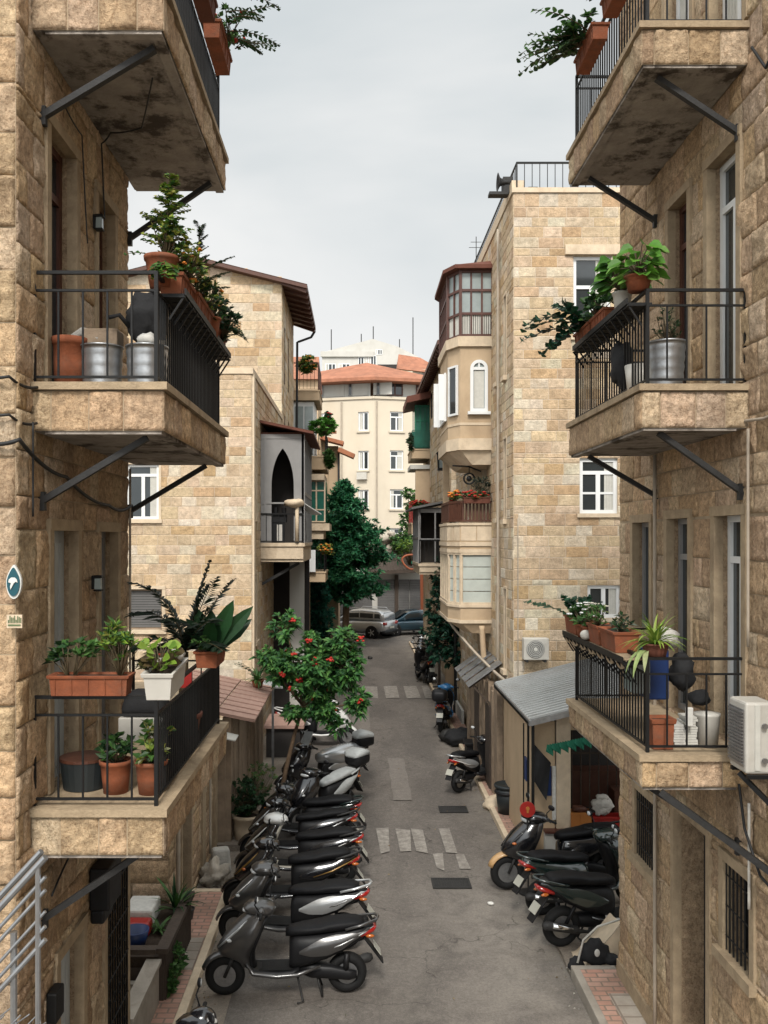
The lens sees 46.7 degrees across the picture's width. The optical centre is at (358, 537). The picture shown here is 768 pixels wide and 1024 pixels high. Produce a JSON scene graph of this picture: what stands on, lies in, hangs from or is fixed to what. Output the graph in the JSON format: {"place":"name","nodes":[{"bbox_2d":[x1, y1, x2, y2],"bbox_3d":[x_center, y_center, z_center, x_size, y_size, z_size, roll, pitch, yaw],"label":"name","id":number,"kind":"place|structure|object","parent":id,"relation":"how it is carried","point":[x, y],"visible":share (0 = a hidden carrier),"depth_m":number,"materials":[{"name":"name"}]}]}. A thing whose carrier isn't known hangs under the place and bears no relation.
{"place":"outdoors","nodes":[
{"label":"outdoors","id":0,"kind":"place"},
{"bbox_2d":[130,682,217,903],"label":"yard building","id":1,"kind":"structure","parent":0,"point":[187,854],"depth_m":13.72,"materials":[{"name":"stone"}]},
{"bbox_2d":[150,892,221,1023],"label":"pavement","id":2,"kind":"structure","parent":0,"point":[201,921],"depth_m":12.26,"materials":[{"name":"red brick"}]},
{"bbox_2d":[130,959,161,1023],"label":"wall","id":3,"kind":"structure","parent":2,"relation":"on","point":[144,995],"depth_m":9.92,"materials":[{"name":"concrete"}]},
{"bbox_2d":[130,891,194,1000],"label":"planter wall","id":4,"kind":"structure","parent":2,"relation":"on","point":[157,945],"depth_m":10.82,"materials":[{"name":"brown concrete"}]},
{"bbox_2d":[130,896,159,922],"bbox_3d":[-2.810,4.855,11.550,0.380,0.230,0.500,0,0,0],"label":"parcel","id":5,"kind":"object","parent":4,"relation":"in","point":[144,906],"visible":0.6,"depth_m":11.49,"materials":[{"name":"paper"}]},
{"bbox_2d":[151,873,202,934],"bbox_3d":[-2.438,4.703,11.644,0.886,0.618,1.257,0,0,0],"label":"potted plant","id":6,"kind":"object","parent":4,"relation":"in","point":[175,897],"visible":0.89,"depth_m":11.72,"materials":[{"name":"green plant"}]},
{"bbox_2d":[167,940,188,997],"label":"leafy weed","id":7,"kind":"object","parent":2,"relation":"on","point":[178,964],"visible":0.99,"depth_m":10.85,"materials":[{"name":"green plant"}]},
{"bbox_2d":[127,256,315,427],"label":"stone building","id":8,"kind":"structure","parent":0,"point":[274,310],"depth_m":30.19,"materials":[{"name":"beige stone"}]},
{"bbox_2d":[217,666,319,850],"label":"pavement","id":9,"kind":"structure","parent":0,"point":[233,845],"depth_m":20.70,"materials":[{"name":"concrete"}]},
{"bbox_2d":[188,668,282,841],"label":"plank shed","id":10,"kind":"structure","parent":9,"relation":"on","point":[241,708],"depth_m":17.13,"materials":[{"name":"brown wood"}]},
{"bbox_2d":[231,761,277,840],"bbox_3d":[-2.005,4.887,16.441,0.861,1.425,1.044,0,0,33],"label":"potted shrub","id":11,"kind":"object","parent":9,"relation":"on","point":[246,811],"visible":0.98,"depth_m":16.21,"materials":[{"name":"green plant"}]},
{"bbox_2d":[264,714,306,756],"bbox_3d":[-1.850,5.075,22.850,1.000,0.810,1.500,0,0,0],"label":"planter box","id":12,"kind":"object","parent":9,"relation":"on","point":[283,732],"visible":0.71,"depth_m":22.20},
{"bbox_2d":[248,607,372,782],"bbox_3d":[-0.955,3.474,18.480,2.608,4.072,1.607,0,0,0],"label":"flowering tree","id":13,"kind":"object","parent":9,"relation":"on","point":[307,676],"visible":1,"depth_m":18.26,"materials":[{"name":"green plant"}]},
{"bbox_2d":[310,558,336,650],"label":"evergreen tree","id":14,"kind":"object","parent":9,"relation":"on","point":[320,599],"visible":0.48,"depth_m":40.91,"materials":[{"name":"green plant"}]},
{"bbox_2d":[321,363,422,534],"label":"apartment block","id":15,"kind":"structure","parent":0,"point":[363,403],"depth_m":70.39,"materials":[{"name":"beige paint"}]},
{"bbox_2d":[127,0,619,370],"label":"sky","id":16,"kind":"structure","parent":0,"point":[366,152],"materials":[{"name":"white"}]},
{"bbox_2d":[340,556,419,616],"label":"garage","id":17,"kind":"structure","parent":0,"point":[403,593],"depth_m":57.50,"materials":[{"name":"grey concrete"}]},
{"bbox_2d":[197,851,588,1014],"bbox_3d":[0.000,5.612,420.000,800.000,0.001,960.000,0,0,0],"label":"ground","id":18,"kind":"structure","parent":0,"point":[233,854],"depth_m":14.73,"materials":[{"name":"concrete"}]},
{"bbox_2d":[0,849,47,1023],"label":"stair handrail","id":19,"kind":"object","parent":18,"relation":"on","point":[31,867],"visible":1,"depth_m":5.39,"materials":[{"name":"metal"}]},
{"bbox_2d":[0,0,228,1023],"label":"stone building","id":20,"kind":"structure","parent":18,"relation":"on","point":[103,103],"depth_m":6.77,"materials":[{"name":"beige stone"}]},
{"bbox_2d":[52,146,61,381],"bbox_3d":[-2.475,-2.145,7.050,0.050,1.990,0.620,0,0,0],"label":"door","id":21,"kind":"structure","parent":20,"relation":"in","point":[56,158],"depth_m":7.30,"materials":[{"name":"brown wood"}]},
{"bbox_2d":[54,531,63,777],"bbox_3d":[-2.451,0.940,7.100,0.119,2.000,0.600,0,0,0],"label":"door","id":22,"kind":"structure","parent":20,"relation":"in","point":[58,535],"depth_m":7.23,"materials":[{"name":"brown wood"}]},
{"bbox_2d":[51,334,86,381],"bbox_3d":[-2.200,-1.320,6.780,0.270,0.400,0.268,0,0,0],"label":"terracotta tub","id":23,"kind":"object","parent":20,"relation":"on","point":[70,357],"visible":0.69,"depth_m":6.67,"materials":[{"name":"ceramic"}]},
{"bbox_2d":[60,750,105,791],"bbox_3d":[-2.140,1.823,6.950,0.380,0.245,0.376,0,0,0],"label":"round stool","id":24,"kind":"object","parent":20,"relation":"on","point":[71,767],"visible":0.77,"depth_m":6.81,"materials":[{"name":"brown wood"}]},
{"bbox_2d":[42,615,148,695],"bbox_3d":[-1.927,0.852,6.497,0.806,0.585,0.324,0,0,0],"label":"planter trough","id":25,"kind":"object","parent":20,"relation":"attached to","point":[76,682],"visible":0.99,"depth_m":6.45,"materials":[{"name":"ceramic"}]},
{"bbox_2d":[80,342,123,381],"bbox_3d":[-1.960,-1.290,6.800,0.329,0.340,0.326,0,0,0],"label":"steel tub","id":26,"kind":"object","parent":20,"relation":"on","point":[94,358],"visible":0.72,"depth_m":6.67,"materials":[{"name":"metal"}]},
{"bbox_2d":[94,731,138,794],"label":"potted plant","id":27,"kind":"object","parent":20,"relation":"on","point":[119,766],"visible":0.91,"depth_m":6.76,"materials":[{"name":"green plant"}]},
{"bbox_2d":[118,716,153,741],"bbox_3d":[-1.810,1.600,7.550,0.380,0.200,0.300,0,0,0],"label":"white cabinet","id":28,"kind":"object","parent":20,"relation":"on","point":[124,723],"visible":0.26,"depth_m":7.40,"materials":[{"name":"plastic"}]},
{"bbox_2d":[121,688,168,713],"bbox_3d":[-1.800,1.390,7.550,0.371,0.200,0.315,0,0,0],"label":"barbecue","id":29,"kind":"object","parent":28,"relation":"on","point":[137,706],"visible":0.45,"depth_m":7.40,"materials":[{"name":"black metal"}]},
{"bbox_2d":[125,342,168,381],"bbox_3d":[-1.615,-1.290,6.800,0.329,0.340,0.326,0,0,0],"label":"steel tub","id":30,"kind":"object","parent":20,"relation":"on","point":[143,358],"visible":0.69,"depth_m":6.66,"materials":[{"name":"metal"}]},
{"bbox_2d":[108,292,167,341],"bbox_3d":[-1.669,-1.672,6.815,0.430,0.442,0.265,0,0,0],"label":"black bag","id":31,"kind":"object","parent":30,"relation":"on","point":[143,312],"visible":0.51,"depth_m":6.74,"materials":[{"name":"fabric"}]},
{"bbox_2d":[133,718,175,795],"bbox_3d":[-1.559,1.675,6.783,0.332,0.551,0.373,0,0,0],"label":"potted plant","id":32,"kind":"object","parent":20,"relation":"on","point":[144,762],"visible":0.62,"depth_m":6.72,"materials":[{"name":"green plant"}]},
{"bbox_2d":[124,173,200,291],"bbox_3d":[-1.501,-2.342,6.868,0.507,0.884,0.430,0,0,24],"label":"potted shrub","id":33,"kind":"object","parent":20,"relation":"on","point":[165,239],"visible":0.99,"depth_m":6.75,"materials":[{"name":"green plant"}]},
{"bbox_2d":[137,637,187,699],"bbox_3d":[-1.461,0.960,6.675,0.348,0.437,0.600,0,0,0],"label":"planter trough","id":34,"kind":"object","parent":20,"relation":"attached to","point":[162,677],"visible":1,"depth_m":6.50,"materials":[{"name":"white plastic"}]},
{"bbox_2d":[124,560,235,728],"bbox_3d":[-1.634,1.076,8.170,0.945,1.749,1.019,0,0,-27],"label":"sago palm","id":35,"kind":"object","parent":20,"relation":"on","point":[174,623],"visible":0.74,"depth_m":8.16,"materials":[{"name":"plant"}]},
{"bbox_2d":[161,288,230,376],"bbox_3d":[-1.402,-1.756,7.865,0.216,0.239,2.400,0,0,0],"label":"planter shelf","id":36,"kind":"object","parent":20,"relation":"attached to","point":[187,309],"visible":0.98,"depth_m":7.52,"materials":[{"name":"black metal"}]},
{"bbox_2d":[160,238,207,297],"bbox_3d":[-1.361,-2.087,6.972,0.387,0.493,0.525,0,0,0],"label":"planter trough","id":37,"kind":"object","parent":36,"relation":"on","point":[190,263],"visible":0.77,"depth_m":6.86,"materials":[{"name":"ceramic"}]},
{"bbox_2d":[192,220,234,324],"bbox_3d":[-1.269,-2.243,7.678,0.470,0.807,0.855,0,0,0],"label":"planter trough","id":38,"kind":"object","parent":36,"relation":"on","point":[203,286],"visible":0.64,"depth_m":7.48,"materials":[{"name":"ceramic"}]},
{"bbox_2d":[186,600,252,667],"bbox_3d":[-1.267,0.868,8.174,0.603,0.603,0.570,0,0,0],"label":"broad leaf plant","id":39,"kind":"object","parent":20,"relation":"attached to","point":[229,629],"visible":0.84,"depth_m":8.12,"materials":[{"name":"plant"}]},
{"bbox_2d":[202,2,280,75],"bbox_3d":[-1.070,-4.734,8.321,0.709,0.388,0.876,0,0,0],"label":"planter trough","id":40,"kind":"object","parent":20,"relation":"attached to","point":[219,38],"visible":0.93,"depth_m":8.31,"materials":[{"name":"ceramic"}]},
{"bbox_2d":[173,888,224,1023],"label":"kerb","id":41,"kind":"structure","parent":18,"relation":"on","point":[187,1000],"depth_m":11.47,"materials":[{"name":"grey concrete"}]},
{"bbox_2d":[199,855,229,887],"bbox_3d":[-2.332,5.459,14.473,0.514,0.569,0.637,0,0,0],"label":"rock","id":42,"kind":"object","parent":18,"relation":"on","point":[212,873],"visible":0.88,"depth_m":14.33,"materials":[{"name":"grey stone"}]},
{"bbox_2d":[127,367,319,738],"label":"stone building","id":43,"kind":"structure","parent":18,"relation":"on","point":[183,533],"depth_m":21.70,"materials":[{"name":"beige stone"}]},
{"bbox_2d":[127,464,158,518],"bbox_3d":[-5.260,-1.125,21.765,0.800,1.350,0.050,0,0,0],"label":"window","id":44,"kind":"structure","parent":43,"relation":"in","point":[144,478],"depth_m":21.76,"materials":[{"name":"white glass"}]},
{"bbox_2d":[127,589,161,629],"bbox_3d":[-5.220,1.750,21.785,0.880,1.000,0.050,0,0,0],"label":"window","id":45,"kind":"structure","parent":43,"relation":"in","point":[142,600],"depth_m":21.78,"materials":[{"name":"grey metal"}]},
{"bbox_2d":[293,362,331,581],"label":"apartment building","id":46,"kind":"structure","parent":18,"relation":"on","point":[310,402],"depth_m":37.20,"materials":[{"name":"paint"}]},
{"bbox_2d":[311,431,354,644],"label":"buff house","id":47,"kind":"structure","parent":18,"relation":"on","point":[333,476],"depth_m":45.50,"materials":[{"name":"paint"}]},
{"bbox_2d":[403,340,455,692],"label":"stone building","id":48,"kind":"structure","parent":18,"relation":"on","point":[423,524],"depth_m":40.07,"materials":[{"name":"beige stone"}]},
{"bbox_2d":[418,556,460,668],"bbox_3d":[2.949,3.109,28.638,1.564,5.012,2.950,0,0,-35],"label":"climbing tree","id":49,"kind":"object","parent":18,"relation":"on","point":[443,628],"visible":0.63,"depth_m":28.61,"materials":[{"name":"green plant"}]},
{"bbox_2d":[434,162,619,779],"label":"stone building","id":50,"kind":"structure","parent":18,"relation":"on","point":[542,526],"depth_m":18.31,"materials":[{"name":"beige stone"}]},
{"bbox_2d":[522,637,548,662],"bbox_3d":[3.615,2.285,18.146,0.510,0.490,0.308,0,0,0],"label":"air conditioner","id":51,"kind":"object","parent":50,"relation":"attached to","point":[535,648],"visible":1,"depth_m":18.02,"materials":[{"name":"white plastic"}]},
{"bbox_2d":[573,257,609,334],"bbox_3d":[4.815,-4.975,18.375,0.770,1.650,0.050,0,0,0],"label":"window","id":52,"kind":"structure","parent":50,"relation":"in","point":[584,274],"depth_m":18.38,"materials":[{"name":"white glass"}]},
{"bbox_2d":[580,458,616,512],"bbox_3d":[4.950,-1.070,18.375,0.780,1.140,0.050,0,0,0],"label":"window","id":53,"kind":"structure","parent":50,"relation":"in","point":[598,486],"depth_m":18.37,"materials":[{"name":"white glass"}]},
{"bbox_2d":[588,585,619,617],"bbox_3d":[5.060,1.315,18.375,0.680,0.670,0.050,0,0,0],"label":"window","id":54,"kind":"structure","parent":50,"relation":"in","point":[609,594],"depth_m":18.37,"materials":[{"name":"white glass"}]},
{"bbox_2d":[494,658,619,878],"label":"corner shop","id":55,"kind":"structure","parent":18,"relation":"on","point":[536,711],"depth_m":15.89,"materials":[{"name":"paint"}]},
{"bbox_2d":[571,965,615,1023],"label":"kerb","id":56,"kind":"structure","parent":18,"relation":"on","point":[591,1005],"depth_m":10.73,"materials":[{"name":"concrete"}]},
{"bbox_2d":[566,0,767,1023],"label":"stone building","id":57,"kind":"structure","parent":18,"relation":"on","point":[671,137],"depth_m":8.20,"materials":[{"name":"beige stone"}]},
{"bbox_2d":[516,7,610,76],"bbox_3d":[2.023,-4.950,8.854,0.854,0.506,0.972,0,0,0],"label":"planter trough","id":58,"kind":"object","parent":57,"relation":"attached to","point":[590,42],"visible":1,"depth_m":8.82,"materials":[{"name":"ceramic"}]},
{"bbox_2d":[562,630,642,684],"bbox_3d":[2.392,1.154,8.825,0.216,0.239,2.280,0,0,0],"label":"planter shelf","id":59,"kind":"object","parent":57,"relation":"attached to","point":[583,643],"visible":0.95,"depth_m":8.50,"materials":[{"name":"black metal"}]},
{"bbox_2d":[565,631,642,668],"bbox_3d":[2.430,1.102,8.855,0.260,0.116,2.310,0,0,0],"label":"scalloped shelf","id":60,"kind":"object","parent":59,"relation":"on","point":[626,656],"visible":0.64,"depth_m":8.16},
{"bbox_2d":[581,602,612,645],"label":"planter trough","id":61,"kind":"object","parent":60,"relation":"on","point":[594,631],"visible":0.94,"depth_m":8.74,"materials":[{"name":"ceramic"}]},
{"bbox_2d":[598,611,640,652],"bbox_3d":[2.431,0.855,8.250,0.281,0.370,0.519,0,0,0],"label":"planter trough","id":62,"kind":"object","parent":60,"relation":"on","point":[616,635],"visible":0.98,"depth_m":8.09,"materials":[{"name":"ceramic"}]},
{"bbox_2d":[572,298,651,368],"bbox_3d":[2.372,-1.906,8.450,0.216,0.239,1.930,0,0,0],"label":"planter shelf","id":63,"kind":"object","parent":57,"relation":"attached to","point":[619,315],"visible":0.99,"depth_m":8.24,"materials":[{"name":"black metal"}]},
{"bbox_2d":[519,297,604,356],"bbox_3d":[2.057,-2.170,9.050,0.858,0.577,0.618,0,0,0],"label":"planter trough","id":64,"kind":"object","parent":63,"relation":"on","point":[580,327],"visible":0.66,"depth_m":9.04,"materials":[{"name":"ceramic"}]},
{"bbox_2d":[580,291,613,328],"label":"planter trough","id":65,"kind":"object","parent":63,"relation":"on","point":[599,312],"visible":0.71,"depth_m":8.45,"materials":[{"name":"ceramic"}]},
{"bbox_2d":[590,255,651,308],"bbox_3d":[2.369,-2.274,7.980,0.558,0.507,0.498,0,0,0],"label":"potted plant","id":66,"kind":"object","parent":63,"relation":"on","point":[602,283],"visible":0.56,"depth_m":7.94,"materials":[{"name":"green plant"}]},
{"bbox_2d":[606,239,670,293],"bbox_3d":[2.397,-2.320,7.620,0.550,0.420,0.489,0,0,0],"label":"potted plant","id":67,"kind":"object","parent":57,"relation":"on","point":[637,278],"visible":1,"depth_m":7.55,"materials":[{"name":"green plant"}]},
{"bbox_2d":[636,791,652,869],"bbox_3d":[3.370,3.310,10.080,0.221,0.780,0.697,0,0,0],"label":"window","id":68,"kind":"structure","parent":57,"relation":"in","point":[650,808],"depth_m":10.11,"materials":[{"name":"black metal"}]},
{"bbox_2d":[642,522,648,627],"bbox_3d":[3.375,0.435,10.200,0.050,1.230,0.600,0,0,0],"label":"window","id":69,"kind":"structure","parent":57,"relation":"in","point":[645,526],"depth_m":10.45,"materials":[{"name":"grey glass"}]},
{"bbox_2d":[639,645,668,699],"bbox_3d":[2.700,1.215,8.125,0.200,0.490,0.270,0,0,0],"label":"blue container","id":70,"kind":"object","parent":57,"relation":"on","point":[657,687],"visible":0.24,"depth_m":8.00,"materials":[{"name":"plastic"}]},
{"bbox_2d":[622,612,688,656],"bbox_3d":[2.536,0.828,7.579,0.524,0.405,0.546,0,0,-34],"label":"potted plant","id":71,"kind":"object","parent":57,"relation":"on","point":[654,646],"visible":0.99,"depth_m":7.54,"materials":[{"name":"green plant"}]},
{"bbox_2d":[650,715,676,749],"bbox_3d":[2.600,1.675,7.660,0.219,0.260,0.219,0,0,0],"label":"terracotta pot","id":72,"kind":"object","parent":57,"relation":"on","point":[657,729],"visible":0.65,"depth_m":7.57,"materials":[{"name":"ceramic"}]},
{"bbox_2d":[650,307,685,382],"bbox_3d":[2.720,-1.669,7.850,0.350,0.767,0.347,0,0,0],"label":"steel tub","id":73,"kind":"object","parent":57,"relation":"on","point":[676,354],"visible":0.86,"depth_m":7.73,"materials":[{"name":"metal"}]},
{"bbox_2d":[678,518,686,710],"bbox_3d":[3.385,0.790,9.040,0.050,1.980,0.600,0,0,0],"label":"door","id":74,"kind":"structure","parent":57,"relation":"in","point":[682,523],"depth_m":9.28,"materials":[{"name":"brown glass"}]},
{"bbox_2d":[679,204,685,382],"bbox_3d":[3.385,-2.375,9.030,0.050,2.110,0.540,0,0,0],"label":"door","id":75,"kind":"structure","parent":57,"relation":"in","point":[682,212],"depth_m":9.24,"materials":[{"name":"brown wood"}]},
{"bbox_2d":[669,652,710,705],"bbox_3d":[2.991,1.272,8.028,0.237,0.468,0.405,0,0,-28],"label":"black bag","id":76,"kind":"object","parent":57,"relation":"on","point":[696,697],"visible":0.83,"depth_m":8.00,"materials":[{"name":"plastic"}]},
{"bbox_2d":[694,710,720,744],"bbox_3d":[3.030,1.657,7.720,0.220,0.295,0.220,0,0,0],"label":"white drum","id":77,"kind":"object","parent":57,"relation":"on","point":[713,725],"visible":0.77,"depth_m":7.64,"materials":[{"name":"plastic"}]},
{"bbox_2d":[720,154,734,382],"bbox_3d":[3.385,-2.375,7.940,0.050,2.110,0.640,0,0,0],"label":"door","id":78,"kind":"structure","parent":57,"relation":"in","point":[727,171],"depth_m":8.14,"materials":[{"name":"white glass"}]},
{"bbox_2d":[727,515,739,732],"bbox_3d":[3.385,0.790,7.805,0.050,1.980,0.570,0,0,0],"label":"door","id":79,"kind":"structure","parent":57,"relation":"in","point":[733,521],"depth_m":8.01,"materials":[{"name":"white glass"}]},
{"bbox_2d":[725,863,748,974],"bbox_3d":[3.370,3.255,7.630,0.221,0.810,0.557,0,0,0],"label":"window","id":80,"kind":"structure","parent":57,"relation":"in","point":[746,912],"depth_m":7.74,"materials":[{"name":"black metal"}]},
{"bbox_2d":[728,696,767,805],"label":"air conditioner","id":81,"kind":"object","parent":57,"relation":"attached to","point":[748,735],"visible":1,"depth_m":6.95,"materials":[{"name":"white plastic"}]},
{"bbox_2d":[224,630,592,1023],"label":"road","id":82,"kind":"structure","parent":0,"point":[479,960],"depth_m":12.94,"materials":[{"name":"grey asphalt"}]},
{"bbox_2d":[191,932,231,1023],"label":"gutter","id":83,"kind":"object","parent":82,"relation":"on","point":[221,1005],"visible":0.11,"depth_m":10.75,"materials":[{"name":"concrete"}]},
{"bbox_2d":[202,875,383,1003],"bbox_3d":[-0.800,4.918,10.895,2.220,1.324,0.770,0,0,-3],"label":"scooter","id":84,"kind":"object","parent":82,"relation":"on","point":[314,942],"visible":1,"depth_m":10.80,"materials":[{"name":"plastic"}]},
{"bbox_2d":[221,818,365,905],"bbox_3d":[-0.969,4.938,13.308,2.167,1.285,0.768,0,0,-6],"label":"scooter","id":85,"kind":"object","parent":82,"relation":"on","point":[321,864],"visible":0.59,"depth_m":13.19,"materials":[{"name":"plastic"}]},
{"bbox_2d":[215,840,375,948],"bbox_3d":[-0.860,4.918,12.154,2.220,1.324,0.759,0,0,6],"label":"scooter","id":86,"kind":"object","parent":82,"relation":"on","point":[317,899],"visible":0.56,"depth_m":12.01,"materials":[{"name":"plastic"}]},
{"bbox_2d":[238,783,362,851],"bbox_3d":[-0.996,4.939,15.344,2.156,1.285,0.756,0,-3,-5],"label":"scooter","id":87,"kind":"object","parent":82,"relation":"on","point":[329,817],"visible":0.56,"depth_m":15.23,"materials":[{"name":"plastic"}]},
{"bbox_2d":[233,796,368,878],"bbox_3d":[-0.921,4.925,14.360,2.199,1.311,0.739,0,0,2],"label":"scooter","id":88,"kind":"object","parent":82,"relation":"on","point":[331,836],"visible":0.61,"depth_m":14.22,"materials":[{"name":"plastic"}]},
{"bbox_2d":[253,768,366,833],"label":"scooter","id":89,"kind":"object","parent":82,"relation":"on","point":[328,801],"visible":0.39,"depth_m":16.05,"materials":[{"name":"plastic"}]},
{"bbox_2d":[274,729,373,788],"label":"scooter","id":90,"kind":"object","parent":82,"relation":"on","point":[334,756],"visible":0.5,"depth_m":19.28,"materials":[{"name":"plastic"}]},
{"bbox_2d":[285,747,369,834],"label":"scooter","id":91,"kind":"object","parent":82,"relation":"on","point":[308,783],"visible":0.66,"depth_m":17.37,"materials":[{"name":"metal"}]},
{"bbox_2d":[311,478,401,640],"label":"evergreen tree","id":92,"kind":"object","parent":82,"relation":"on","point":[351,535],"visible":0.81,"depth_m":43.37,"materials":[{"name":"green plant"}]},
{"bbox_2d":[340,606,397,638],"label":"parked car","id":93,"kind":"object","parent":82,"relation":"on","point":[371,623],"visible":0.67,"depth_m":49.58,"materials":[{"name":"silver paint"}]},
{"bbox_2d":[351,706,411,799],"bbox_3d":[0.447,5.578,24.198,0.993,0.001,10.685,0,0,-6],"label":"road patch","id":94,"kind":"object","parent":82,"relation":"on","point":[400,788],"visible":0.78,"depth_m":21.03,"materials":[{"name":"concrete"}]},
{"bbox_2d":[351,827,456,852],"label":"crosswalk","id":95,"kind":"structure","parent":82,"relation":"on","point":[404,838],"depth_m":16.36,"materials":[{"name":"paint"}]},
{"bbox_2d":[432,677,459,732],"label":"scooter","id":96,"kind":"object","parent":82,"relation":"on","point":[443,697],"visible":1,"depth_m":25.25,"materials":[{"name":"plastic"}]},
{"bbox_2d":[445,725,485,792],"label":"scooter","id":97,"kind":"object","parent":82,"relation":"on","point":[467,762],"visible":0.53,"depth_m":19.50,"materials":[{"name":"plastic"}]},
{"bbox_2d":[450,707,514,833],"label":"pavement","id":98,"kind":"structure","parent":0,"point":[505,819],"depth_m":19.23,"materials":[{"name":"beige concrete"}]},
{"bbox_2d":[455,649,502,793],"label":"timber shack","id":99,"kind":"structure","parent":98,"relation":"on","point":[484,706],"depth_m":19.83,"materials":[{"name":"brown wood"}]},
{"bbox_2d":[524,867,619,974],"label":"forecourt","id":100,"kind":"structure","parent":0,"point":[566,951],"depth_m":12.25,"materials":[{"name":"red brick"}]},
{"bbox_2d":[488,793,619,888],"bbox_3d":[3.236,4.873,14.234,2.384,1.414,0.832,0,0,-7],"label":"scooter","id":101,"kind":"object","parent":100,"relation":"on","point":[505,869],"visible":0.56,"depth_m":14.07,"materials":[{"name":"plastic"}]},
{"bbox_2d":[512,810,619,914],"bbox_3d":[3.368,4.905,13.364,2.275,1.349,0.810,0,0,-17],"label":"scooter","id":102,"kind":"object","parent":100,"relation":"on","point":[545,860],"visible":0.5,"depth_m":13.14,"materials":[{"name":"plastic"}]},
{"bbox_2d":[527,828,619,946],"bbox_3d":[3.465,4.873,12.335,2.384,1.414,0.849,0,0,-15],"label":"scooter","id":103,"kind":"object","parent":100,"relation":"on","point":[591,895],"visible":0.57,"depth_m":12.08,"materials":[{"name":"plastic"}]},
{"bbox_2d":[568,938,617,969],"bbox_3d":[3.015,5.375,11.432,0.654,0.436,0.243,0,0,0],"label":"black bag","id":104,"kind":"object","parent":100,"relation":"on","point":[595,951],"visible":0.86,"depth_m":11.38,"materials":[{"name":"plastic"}]},
{"bbox_2d":[572,913,619,966],"bbox_3d":[3.120,5.275,11.694,0.520,0.649,0.512,0,0,0],"label":"tarpaulin","id":105,"kind":"object","parent":100,"relation":"on","point":[604,933],"visible":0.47,"depth_m":11.57,"materials":[{"name":"beige fabric"}]},
{"bbox_2d":[581,970,627,1023],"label":"pavement","id":106,"kind":"structure","parent":0,"point":[602,984],"depth_m":10.73,"materials":[{"name":"red brick"}]},
{"bbox_2d":[608,993,646,1023],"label":"pavement slab","id":107,"kind":"structure","parent":106,"relation":"on","point":[626,1008],"depth_m":10.26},
{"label":"hill","id":108,"kind":"structure","parent":0,"visible":0},
{"bbox_2d":[320,317,417,370],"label":"white apartment block","id":109,"kind":"structure","parent":108,"relation":"on","point":[375,352],"depth_m":118.00,"materials":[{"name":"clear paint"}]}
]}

